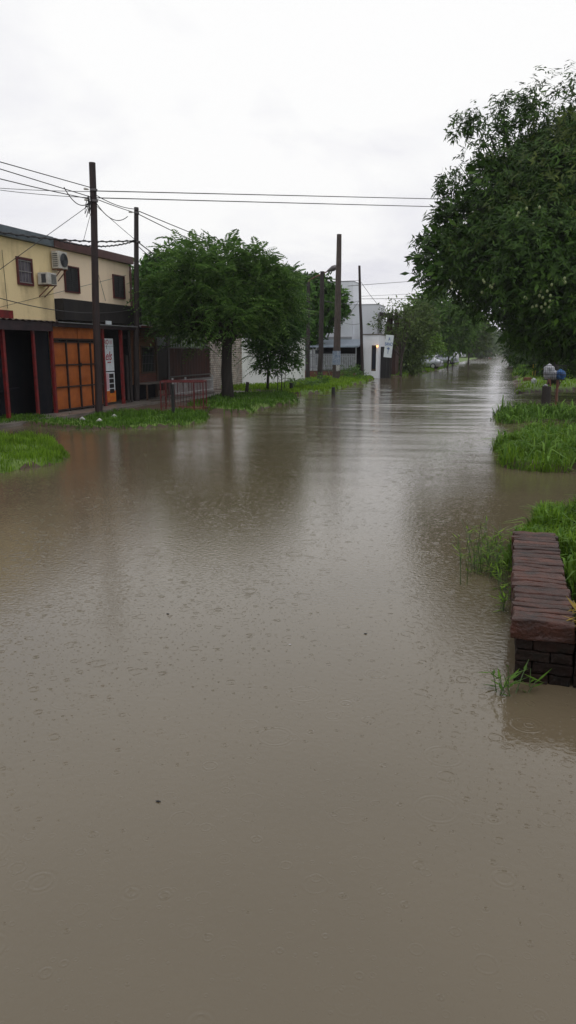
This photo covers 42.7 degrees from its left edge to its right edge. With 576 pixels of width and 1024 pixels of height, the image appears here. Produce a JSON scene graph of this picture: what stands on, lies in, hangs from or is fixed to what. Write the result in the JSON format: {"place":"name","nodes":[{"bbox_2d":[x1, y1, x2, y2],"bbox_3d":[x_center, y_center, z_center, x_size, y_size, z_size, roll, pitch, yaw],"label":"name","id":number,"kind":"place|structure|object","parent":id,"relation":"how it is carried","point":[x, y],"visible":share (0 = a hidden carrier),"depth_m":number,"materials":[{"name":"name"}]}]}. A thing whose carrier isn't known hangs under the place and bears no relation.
{"place":"outdoors","nodes":[
{"label":"outdoors","id":0,"kind":"place"},
{"bbox_2d":[0,401,159,428],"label":"pavement","id":1,"kind":"structure","parent":0,"point":[118,405],"depth_m":25.05,"materials":[{"name":"concrete"}]},
{"bbox_2d":[0,329,10,418],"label":"red post","id":2,"kind":"object","parent":1,"relation":"on","point":[5,374],"visible":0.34,"depth_m":21.52,"materials":[{"name":"metal"}]},
{"bbox_2d":[30,331,39,413],"bbox_3d":[-7.868,-4.340,22.915,0.084,3.030,0.084,4,13,16],"label":"red post","id":3,"kind":"object","parent":1,"relation":"on","point":[35,371],"visible":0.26,"depth_m":22.89,"materials":[{"name":"metal"}]},
{"bbox_2d":[49,331,58,412],"bbox_3d":[-7.590,-4.540,23.827,0.104,3.030,0.104,4,13,16],"label":"red post","id":4,"kind":"object","parent":1,"relation":"on","point":[53,369],"visible":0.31,"depth_m":23.79,"materials":[{"name":"metal"}]},
{"bbox_2d":[53,327,104,410],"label":"sheeted gate","id":5,"kind":"structure","parent":1,"relation":"on","point":[73,391],"depth_m":25.05,"materials":[{"name":"metal"}]},
{"bbox_2d":[100,329,107,405],"bbox_3d":[-6.692,-5.188,26.768,0.104,3.030,0.104,4,13,16],"label":"red post","id":6,"kind":"object","parent":1,"relation":"on","point":[104,361],"visible":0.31,"depth_m":26.69,"materials":[{"name":"paint"}]},
{"bbox_2d":[104,338,115,401],"bbox_3d":[-6.723,-5.304,27.611,0.056,2.344,0.806,4,13,16],"label":"shop sign","id":7,"kind":"object","parent":1,"relation":"on","point":[110,376],"visible":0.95,"depth_m":27.66,"materials":[{"name":"white plastic"}]},
{"bbox_2d":[118,330,125,403],"bbox_3d":[-6.313,-5.461,28.009,0.104,3.030,0.104,4,13,16],"label":"red post","id":8,"kind":"object","parent":1,"relation":"on","point":[122,366],"visible":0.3,"depth_m":27.97,"materials":[{"name":"paint"}]},
{"bbox_2d":[125,355,129,402],"bbox_3d":[-6.242,-5.133,28.683,0.040,1.900,0.140,4,13,16],"label":"post","id":9,"kind":"object","parent":1,"relation":"on","point":[127,380],"visible":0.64,"depth_m":28.65,"materials":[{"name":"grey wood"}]},
{"bbox_2d":[128,332,132,401],"bbox_3d":[-6.169,-5.625,28.826,0.040,2.800,0.140,4,13,16],"label":"post","id":10,"kind":"object","parent":1,"relation":"on","point":[130,368],"visible":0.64,"depth_m":28.79,"materials":[{"name":"grey wood"}]},
{"bbox_2d":[130,390,244,403],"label":"pavement","id":11,"kind":"structure","parent":0,"point":[176,400],"depth_m":31.36,"materials":[{"name":"concrete"}]},
{"bbox_2d":[133,384,155,399],"bbox_3d":[-6.107,-5.084,31.255,0.070,0.700,2.001,4,13,16],"label":"dark board","id":12,"kind":"object","parent":11,"relation":"on","point":[151,390],"visible":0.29,"depth_m":31.32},
{"bbox_2d":[140,381,167,399],"bbox_3d":[-5.752,-5.096,31.145,0.630,0.770,2.001,4,13,16],"label":"table","id":13,"kind":"object","parent":11,"relation":"on","point":[149,383],"visible":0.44,"depth_m":30.92,"materials":[{"name":"concrete"}]},
{"bbox_2d":[170,375,214,398],"bbox_3d":[-4.244,-5.601,33.022,0.250,0.950,4.428,4,13,16],"label":"white railing","id":14,"kind":"object","parent":11,"relation":"on","point":[186,389],"visible":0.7,"depth_m":32.58,"materials":[{"name":"metal"}]},
{"bbox_2d":[236,278,317,387],"bbox_3d":[-0.656,-8.685,35.571,4.112,6.084,4.063,4,13,16],"label":"young tree","id":15,"kind":"object","parent":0,"point":[264,351],"visible":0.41,"depth_m":35.22,"materials":[{"name":"green plant"}]},
{"bbox_2d":[0,354,575,1023],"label":"water","id":16,"kind":"structure","parent":0,"point":[362,790],"depth_m":4.16,"materials":[{"name":"brown liquid"}]},
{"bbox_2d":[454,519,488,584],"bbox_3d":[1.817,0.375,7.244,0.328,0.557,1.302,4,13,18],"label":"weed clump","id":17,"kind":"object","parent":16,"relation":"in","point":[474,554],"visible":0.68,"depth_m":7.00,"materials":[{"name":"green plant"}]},
{"bbox_2d":[452,515,511,611],"bbox_3d":[1.949,0.456,7.168,0.850,0.431,2.497,4,13,16],"label":"weed clump","id":18,"kind":"object","parent":16,"relation":"in","point":[498,561],"visible":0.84,"depth_m":7.08,"materials":[{"name":"green plant"}]},
{"bbox_2d":[480,659,550,695],"bbox_3d":[1.463,1.052,4.652,0.433,0.350,0.340,-10,16,-38],"label":"weed clump","id":19,"kind":"object","parent":16,"relation":"in","point":[506,682],"visible":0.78,"depth_m":4.61,"materials":[{"name":"green plant"}]},
{"bbox_2d":[0,353,575,602],"bbox_3d":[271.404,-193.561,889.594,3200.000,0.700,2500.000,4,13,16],"label":"ground","id":20,"kind":"structure","parent":0,"point":[259,407],"depth_m":24.80,"materials":[{"name":"green plant"}]},
{"bbox_2d":[0,329,52,415],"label":"gate","id":21,"kind":"structure","parent":20,"relation":"on","point":[20,370],"depth_m":23.34,"materials":[{"name":"black metal"}]},
{"bbox_2d":[0,318,137,330],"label":"corrugated awning","id":22,"kind":"object","parent":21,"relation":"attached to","point":[22,324],"visible":0.93,"depth_m":22.84,"materials":[{"name":"metal"}]},
{"bbox_2d":[0,224,56,408],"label":"yellow house","id":23,"kind":"structure","parent":20,"relation":"on","point":[20,272],"depth_m":23.67,"materials":[{"name":"paint"}]},
{"bbox_2d":[15,256,33,286],"bbox_3d":[-8.461,-7.723,23.646,0.080,0.858,0.814,4,13,16],"label":"window","id":24,"kind":"structure","parent":23,"relation":"in","point":[24,266],"depth_m":23.66,"materials":[{"name":"brown metal"}]},
{"bbox_2d":[38,272,56,296],"bbox_3d":[-7.997,-7.544,24.467,0.508,0.770,0.504,4,13,16],"label":"air conditioner","id":25,"kind":"object","parent":23,"relation":"attached to","point":[47,279],"visible":1,"depth_m":24.27,"materials":[{"name":"plastic"}]},
{"bbox_2d":[0,429,70,473],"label":"grass","id":26,"kind":"structure","parent":20,"relation":"on","point":[52,447],"depth_m":14.74,"materials":[{"name":"green plant"}]},
{"bbox_2d":[84,162,102,412],"bbox_3d":[-6.228,-6.917,23.771,0.504,8.105,0.334,4,13,16],"label":"utility pole","id":27,"kind":"object","parent":20,"relation":"on","point":[92,207],"visible":0.96,"depth_m":23.64,"materials":[{"name":"brown wood"}]},
{"bbox_2d":[0,206,87,269],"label":"power line","id":28,"kind":"object","parent":27,"relation":"attached to","point":[43,238],"visible":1,"depth_m":22.15,"materials":[{"name":"black rubber"}]},
{"bbox_2d":[0,188,89,191],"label":"power line","id":29,"kind":"object","parent":27,"relation":"attached to","point":[45,190],"visible":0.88,"depth_m":23.69,"materials":[{"name":"black rubber"}]},
{"bbox_2d":[0,161,90,187],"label":"power line","id":30,"kind":"object","parent":27,"relation":"attached to","point":[44,174],"visible":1,"depth_m":20.96,"materials":[{"name":"black rubber"}]},
{"bbox_2d":[0,178,90,199],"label":"power line","id":31,"kind":"object","parent":27,"relation":"attached to","point":[44,189],"visible":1,"depth_m":21.20,"materials":[{"name":"black rubber"}]},
{"bbox_2d":[1,190,89,197],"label":"power line","id":32,"kind":"object","parent":27,"relation":"attached to","point":[40,194],"visible":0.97,"depth_m":23.74,"materials":[{"name":"black rubber"}]},
{"bbox_2d":[0,169,91,197],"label":"power line","id":33,"kind":"object","parent":27,"relation":"attached to","point":[44,182],"visible":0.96,"depth_m":21.04,"materials":[{"name":"black rubber"}]},
{"bbox_2d":[97,197,440,206],"bbox_3d":[2.069,-12.427,29.716,21.539,2.186,0.030,-10,16,-39],"label":"power line","id":34,"kind":"object","parent":27,"relation":"attached to","point":[260,202],"visible":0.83,"depth_m":27.16,"materials":[{"name":"black rubber"}]},
{"bbox_2d":[97,190,448,199],"bbox_3d":[2.063,-12.706,29.656,21.523,2.356,0.030,-10,16,-39],"label":"power line","id":35,"kind":"object","parent":27,"relation":"attached to","point":[258,194],"visible":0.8,"depth_m":26.95,"materials":[{"name":"black rubber"}]},
{"bbox_2d":[51,240,141,403],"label":"cream house","id":36,"kind":"structure","parent":20,"relation":"on","point":[115,290],"depth_m":27.94,"materials":[{"name":"paint"}]},
{"bbox_2d":[51,251,67,280],"bbox_3d":[-7.798,-8.390,25.147,0.409,0.949,0.524,4,13,16],"label":"air conditioner","id":37,"kind":"object","parent":36,"relation":"attached to","point":[59,261],"visible":1,"depth_m":24.94,"materials":[{"name":"plastic"}]},
{"bbox_2d":[2,275,125,306],"bbox_3d":[-7.661,-7.897,26.066,0.013,1.677,8.003,4,13,16],"label":"power line","id":38,"kind":"object","parent":36,"relation":"attached to","point":[61,291],"visible":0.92,"depth_m":25.30,"materials":[{"name":"black metal"}]},
{"bbox_2d":[64,265,80,293],"bbox_3d":[-7.694,-8.269,26.189,0.080,0.910,0.933,4,13,16],"label":"window","id":39,"kind":"structure","parent":36,"relation":"in","point":[72,275],"depth_m":26.21,"materials":[{"name":"black glass"}]},
{"bbox_2d":[112,274,125,298],"bbox_3d":[-6.740,-8.963,29.311,0.080,0.902,0.927,4,13,16],"label":"window","id":40,"kind":"structure","parent":36,"relation":"in","point":[119,292],"depth_m":29.31,"materials":[{"name":"black glass"}]},
{"bbox_2d":[0,407,209,429],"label":"grass","id":41,"kind":"structure","parent":20,"relation":"on","point":[143,415],"depth_m":21.59,"materials":[{"name":"green plant"}]},
{"bbox_2d":[129,207,139,400],"bbox_3d":[-5.989,-7.868,28.962,0.582,7.736,0.319,4,13,16],"label":"utility pole","id":42,"kind":"object","parent":20,"relation":"on","point":[136,320],"visible":0.91,"depth_m":28.89,"materials":[{"name":"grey wood"}]},
{"bbox_2d":[0,298,131,312],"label":"power line","id":43,"kind":"object","parent":42,"relation":"attached to","point":[61,310],"visible":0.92,"depth_m":24.65,"materials":[{"name":"black metal"}]},
{"bbox_2d":[0,231,134,242],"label":"power line","id":44,"kind":"object","parent":42,"relation":"attached to","point":[5,233],"visible":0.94,"depth_m":24.53,"materials":[{"name":"black rubber"}]},
{"bbox_2d":[57,240,134,247],"bbox_3d":[-6.846,-9.798,26.604,0.043,0.599,4.334,6,14,27],"label":"power line","id":45,"kind":"object","parent":42,"relation":"attached to","point":[98,245],"visible":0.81,"depth_m":26.65,"materials":[{"name":"black metal"}]},
{"bbox_2d":[139,214,305,284],"bbox_3d":[-2.174,-13.742,40.202,0.033,0.704,25.562,4,13,16],"label":"power line","id":46,"kind":"object","parent":42,"relation":"attached to","point":[169,229],"visible":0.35,"depth_m":30.00,"materials":[{"name":"black metal"}]},
{"bbox_2d":[139,211,320,278],"bbox_3d":[-1.832,-13.040,37.037,0.033,0.928,19.697,5,14,23],"label":"power line","id":47,"kind":"object","parent":42,"relation":"attached to","point":[201,236],"visible":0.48,"depth_m":30.77,"materials":[{"name":"black rubber"}]},
{"bbox_2d":[125,325,165,396],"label":"timber house","id":48,"kind":"structure","parent":20,"relation":"on","point":[148,366],"depth_m":31.31,"materials":[{"name":"brown wood"}]},
{"bbox_2d":[140,346,155,373],"bbox_3d":[-5.998,-6.518,31.475,0.080,1.144,1.229,4,13,16],"label":"window","id":49,"kind":"structure","parent":48,"relation":"in","point":[147,359],"depth_m":31.49,"materials":[{"name":"black glass"}]},
{"bbox_2d":[145,329,169,389],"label":"back shed","id":50,"kind":"structure","parent":20,"relation":"on","point":[162,367],"depth_m":37.97,"materials":[{"name":"black"}]},
{"bbox_2d":[129,240,187,325],"bbox_3d":[-6.162,-9.639,36.524,3.811,7.357,4.674,4,13,16],"label":"almond tree","id":51,"kind":"object","parent":20,"relation":"on","point":[143,262],"visible":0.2,"depth_m":35.21,"materials":[{"name":"green plant"}]},
{"bbox_2d":[156,336,170,394],"bbox_3d":[-5.923,-6.637,33.194,1.010,2.900,1.596,4,13,16],"label":"post","id":52,"kind":"object","parent":20,"relation":"on","point":[160,342],"visible":0.27,"depth_m":33.25,"materials":[{"name":"grey metal"}]},
{"bbox_2d":[171,384,174,412],"bbox_3d":[-3.643,-3.398,23.359,0.100,1.301,0.090,4,13,16],"label":"black post","id":53,"kind":"object","parent":20,"relation":"on","point":[173,397],"visible":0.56,"depth_m":23.28,"materials":[{"name":"black metal"}]},
{"bbox_2d":[159,380,206,410],"bbox_3d":[-3.670,-4.045,25.981,1.523,1.178,1.055,0,12,0],"label":"red cage","id":54,"kind":"object","parent":20,"relation":"on","point":[182,381],"visible":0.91,"depth_m":25.48,"materials":[{"name":"paint"}]},
{"bbox_2d":[169,336,210,392],"bbox_3d":[-4.715,-7.172,35.743,0.113,2.650,4.846,4,13,16],"label":"sheet fence","id":55,"kind":"object","parent":20,"relation":"on","point":[197,365],"visible":0.57,"depth_m":35.65,"materials":[{"name":"brown metal"}]},
{"bbox_2d":[179,406,206,409],"bbox_3d":[-3.478,-3.724,26.281,1.042,0.080,0.646,4,13,16],"label":"brick rubble","id":56,"kind":"object","parent":20,"relation":"on","point":[201,408],"visible":0.51,"depth_m":26.04,"materials":[{"name":"orange brick"}]},
{"bbox_2d":[125,229,318,397],"bbox_3d":[-2.252,-8.174,30.928,7.395,7.117,8.302,4,13,16],"label":"feathery tree","id":57,"kind":"object","parent":20,"relation":"on","point":[210,295],"visible":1,"depth_m":29.01,"materials":[{"name":"green plant"}]},
{"bbox_2d":[205,332,241,389],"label":"whitewashed wall","id":58,"kind":"structure","parent":20,"relation":"on","point":[215,367],"depth_m":39.39,"materials":[{"name":"brick"}]},
{"bbox_2d":[187,388,299,413],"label":"grass","id":59,"kind":"structure","parent":20,"relation":"on","point":[215,400],"depth_m":28.69,"materials":[{"name":"green plant"}]},
{"bbox_2d":[132,294,386,347],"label":"wood","id":60,"kind":"object","parent":20,"relation":"on","point":[171,340],"visible":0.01,"depth_m":81.19,"materials":[{"name":"plant"}]},
{"bbox_2d":[242,337,304,383],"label":"white wall","id":61,"kind":"structure","parent":20,"relation":"on","point":[255,378],"depth_m":44.06,"materials":[{"name":"paint"}]},
{"bbox_2d":[276,369,283,390],"bbox_3d":[-0.390,-6.407,36.120,0.442,1.193,0.073,2,13,10],"label":"tree guard","id":62,"kind":"object","parent":20,"relation":"on","point":[281,380],"visible":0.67,"depth_m":36.10,"materials":[{"name":"black paint"}]},
{"bbox_2d":[258,350,306,386],"bbox_3d":[-0.191,-7.044,36.280,1.965,2.374,2.744,9,15,36],"label":"sapling","id":63,"kind":"object","parent":20,"relation":"on","point":[282,363],"visible":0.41,"depth_m":36.23,"materials":[{"name":"green plant"}]},
{"bbox_2d":[280,378,307,386],"bbox_3d":[0.293,-6.721,38.788,1.740,0.736,1.694,4,13,16],"label":"shrub","id":64,"kind":"object","parent":20,"relation":"on","point":[290,380],"visible":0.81,"depth_m":38.49,"materials":[{"name":"green plant"}]},
{"bbox_2d":[221,374,373,394],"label":"grass","id":65,"kind":"structure","parent":20,"relation":"on","point":[337,383],"depth_m":39.93,"materials":[{"name":"green plant"}]},
{"bbox_2d":[363,334,389,378],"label":"gatehouse","id":66,"kind":"object","parent":65,"relation":"on","point":[374,357],"visible":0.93,"depth_m":55.52,"materials":[{"name":"white paint"}]},
{"bbox_2d":[372,347,375,368],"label":"window","id":67,"kind":"structure","parent":66,"relation":"in","point":[373,348],"depth_m":55.43,"materials":[{"name":"black glass"}]},
{"bbox_2d":[272,264,354,353],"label":"almond tree","id":68,"kind":"object","parent":20,"relation":"on","point":[329,296],"visible":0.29,"depth_m":55.06,"materials":[{"name":"green plant"}]},
{"bbox_2d":[308,372,329,383],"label":"shrub","id":69,"kind":"object","parent":20,"relation":"on","point":[323,380],"visible":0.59,"depth_m":41.51,"materials":[{"name":"green plant"}]},
{"bbox_2d":[317,271,323,379],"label":"utility pole","id":70,"kind":"object","parent":20,"relation":"on","point":[320,350],"visible":0.86,"depth_m":46.46,"materials":[{"name":"brown wood"}]},
{"bbox_2d":[306,265,335,377],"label":"street lamp","id":71,"kind":"object","parent":20,"relation":"on","point":[332,268],"visible":0.76,"depth_m":52.85,"materials":[{"name":"grey metal"}]},
{"bbox_2d":[305,354,355,376],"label":"slat fence","id":72,"kind":"object","parent":20,"relation":"on","point":[329,362],"visible":0.48,"depth_m":54.96,"materials":[{"name":"grey metal"}]},
{"bbox_2d":[332,234,341,378],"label":"concrete pole","id":73,"kind":"object","parent":20,"relation":"on","point":[336,349],"visible":0.94,"depth_m":48.20,"materials":[{"name":"concrete"}]},
{"bbox_2d":[310,281,385,373],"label":"white building","id":74,"kind":"structure","parent":20,"relation":"on","point":[350,340],"depth_m":59.27,"materials":[{"name":"grey paint"}]},
{"bbox_2d":[340,364,367,381],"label":"shrub","id":75,"kind":"object","parent":20,"relation":"on","point":[355,369],"visible":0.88,"depth_m":49.51,"materials":[{"name":"green plant"}]},
{"bbox_2d":[358,265,363,374],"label":"utility pole","id":76,"kind":"object","parent":20,"relation":"on","point":[361,327],"visible":0.91,"depth_m":54.34,"materials":[{"name":"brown wood"}]},
{"bbox_2d":[384,335,393,378],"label":"sign board","id":77,"kind":"object","parent":20,"relation":"on","point":[388,348],"visible":0.99,"depth_m":53.68,"materials":[{"name":"white metal"}]},
{"bbox_2d":[379,312,401,374],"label":"tree","id":78,"kind":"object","parent":20,"relation":"on","point":[395,362],"depth_m":59.41,"materials":[{"name":"green plant"}]},
{"bbox_2d":[366,293,428,376],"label":"sparse tree","id":79,"kind":"object","parent":20,"relation":"on","point":[407,327],"visible":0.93,"depth_m":58.02,"materials":[{"name":"green plant"}]},
{"bbox_2d":[385,294,446,375],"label":"dense shrub tree","id":80,"kind":"object","parent":20,"relation":"on","point":[413,358],"visible":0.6,"depth_m":63.62,"materials":[{"name":"green plant"}]},
{"bbox_2d":[391,362,458,376],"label":"grass","id":81,"kind":"structure","parent":20,"relation":"on","point":[427,369],"depth_m":72.24,"materials":[{"name":"green plant"}]},
{"bbox_2d":[417,332,447,367],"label":"light green tree","id":82,"kind":"object","parent":20,"relation":"on","point":[437,347],"visible":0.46,"depth_m":68.99,"materials":[{"name":"green plant"}]},
{"bbox_2d":[421,355,443,368],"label":"parked car","id":83,"kind":"object","parent":20,"relation":"on","point":[434,364],"visible":0.53,"depth_m":77.65,"materials":[{"name":"silver metal"}]},
{"bbox_2d":[402,284,489,367],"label":"green tree","id":84,"kind":"object","parent":20,"relation":"on","point":[454,331],"visible":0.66,"depth_m":86.21,"materials":[{"name":"green plant"}]},
{"bbox_2d":[435,354,457,363],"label":"parked car","id":85,"kind":"object","parent":20,"relation":"on","point":[444,359],"visible":0.39,"depth_m":102.49,"materials":[{"name":"grey metal"}]},
{"bbox_2d":[457,304,494,362],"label":"shade tree","id":86,"kind":"object","parent":20,"relation":"on","point":[482,341],"visible":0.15,"depth_m":126.47,"materials":[{"name":"green plant"}]},
{"bbox_2d":[460,322,501,357],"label":"tree","id":87,"kind":"object","parent":20,"relation":"on","point":[487,352],"visible":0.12,"depth_m":197.12,"materials":[{"name":"green plant"}]},
{"bbox_2d":[401,60,575,384],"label":"mango tree","id":88,"kind":"object","parent":20,"relation":"on","point":[506,253],"visible":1,"depth_m":32.00,"materials":[{"name":"green plant"}]},
{"bbox_2d":[498,333,506,356],"bbox_3d":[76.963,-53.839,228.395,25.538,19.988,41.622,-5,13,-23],"label":"tree","id":89,"kind":"object","parent":20,"relation":"on","point":[501,353],"depth_m":242.72,"materials":[{"name":"green plant"}]},
{"bbox_2d":[495,324,525,363],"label":"roadside tree","id":90,"kind":"object","parent":20,"relation":"on","point":[507,350],"visible":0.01,"depth_m":103.20,"materials":[{"name":"green plant"}]},
{"bbox_2d":[504,353,525,366],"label":"shrub","id":91,"kind":"object","parent":20,"relation":"on","point":[512,363],"visible":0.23,"depth_m":93.33,"materials":[{"name":"green plant"}]},
{"bbox_2d":[511,331,540,368],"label":"roadside tree","id":92,"kind":"object","parent":20,"relation":"on","point":[524,358],"visible":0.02,"depth_m":72.18,"materials":[{"name":"green plant"}]},
{"bbox_2d":[478,416,575,472],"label":"grass","id":93,"kind":"structure","parent":20,"relation":"on","point":[555,461],"depth_m":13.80,"materials":[{"name":"green plant"}]},
{"bbox_2d":[488,396,575,423],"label":"grass","id":94,"kind":"structure","parent":20,"relation":"on","point":[550,415],"depth_m":22.28,"materials":[{"name":"green plant"}]},
{"bbox_2d":[488,494,575,607],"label":"grass","id":95,"kind":"structure","parent":20,"relation":"on","point":[570,538],"depth_m":7.58,"materials":[{"name":"green plant"}]},
{"bbox_2d":[532,364,542,376],"bbox_3d":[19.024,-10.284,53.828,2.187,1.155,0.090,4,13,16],"label":"shrub","id":96,"kind":"object","parent":20,"relation":"on","point":[535,372],"visible":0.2,"depth_m":54.08,"materials":[{"name":"plant"}]},
{"bbox_2d":[512,363,567,375],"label":"grass","id":97,"kind":"structure","parent":20,"relation":"on","point":[517,370],"depth_m":66.87,"materials":[{"name":"green plant"}]},
{"bbox_2d":[510,531,574,686],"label":"brick wall","id":98,"kind":"structure","parent":20,"relation":"on","point":[542,629],"depth_m":4.84,"materials":[{"name":"brown"}]},
{"bbox_2d":[512,365,575,393],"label":"grass","id":99,"kind":"structure","parent":20,"relation":"on","point":[543,381],"depth_m":43.03,"materials":[{"name":"green plant"}]},
{"bbox_2d":[541,385,550,406],"bbox_3d":[9.073,-3.861,25.901,0.340,1.211,0.340,4,13,16],"label":"tree stump","id":100,"kind":"object","parent":20,"relation":"on","point":[546,394],"visible":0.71,"depth_m":25.74,"materials":[{"name":"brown wood"}]},
{"bbox_2d":[525,316,575,377],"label":"shrub","id":101,"kind":"object","parent":20,"relation":"on","point":[542,371],"visible":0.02,"depth_m":53.12,"materials":[{"name":"green plant"}]},
{"bbox_2d":[542,365,566,404],"bbox_3d":[9.411,-4.258,26.148,0.764,1.880,0.538,4,13,16],"label":"rubbish basket","id":102,"kind":"object","parent":20,"relation":"on","point":[557,386],"visible":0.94,"depth_m":25.98,"materials":[{"name":"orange metal"}]},
{"bbox_2d":[543,364,554,378],"bbox_3d":[9.238,-4.984,26.036,0.388,0.555,0.462,4,13,16],"label":"rubbish bag","id":103,"kind":"object","parent":102,"relation":"in","point":[548,374],"visible":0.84,"depth_m":25.89,"materials":[{"name":"white plastic"}]},
{"bbox_2d":[557,369,565,378],"bbox_3d":[9.612,-4.863,25.950,0.367,0.365,0.466,4,13,16],"label":"rubbish bag","id":104,"kind":"object","parent":102,"relation":"in","point":[562,374],"visible":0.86,"depth_m":25.80,"materials":[{"name":"blue plastic"}]},
{"bbox_2d":[572,611,575,687],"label":"brick wall","id":105,"kind":"structure","parent":20,"relation":"on","point":[574,668],"depth_m":4.71,"materials":[{"name":"brown brick"}]},
{"bbox_2d":[565,596,575,638],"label":"weed clump","id":106,"kind":"object","parent":105,"relation":"on","point":[573,605],"visible":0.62,"depth_m":4.74,"materials":[{"name":"green plant"}]},
{"bbox_2d":[0,0,575,330],"label":"sky","id":107,"kind":"structure","parent":0,"point":[355,99],"materials":[{"name":"white"}]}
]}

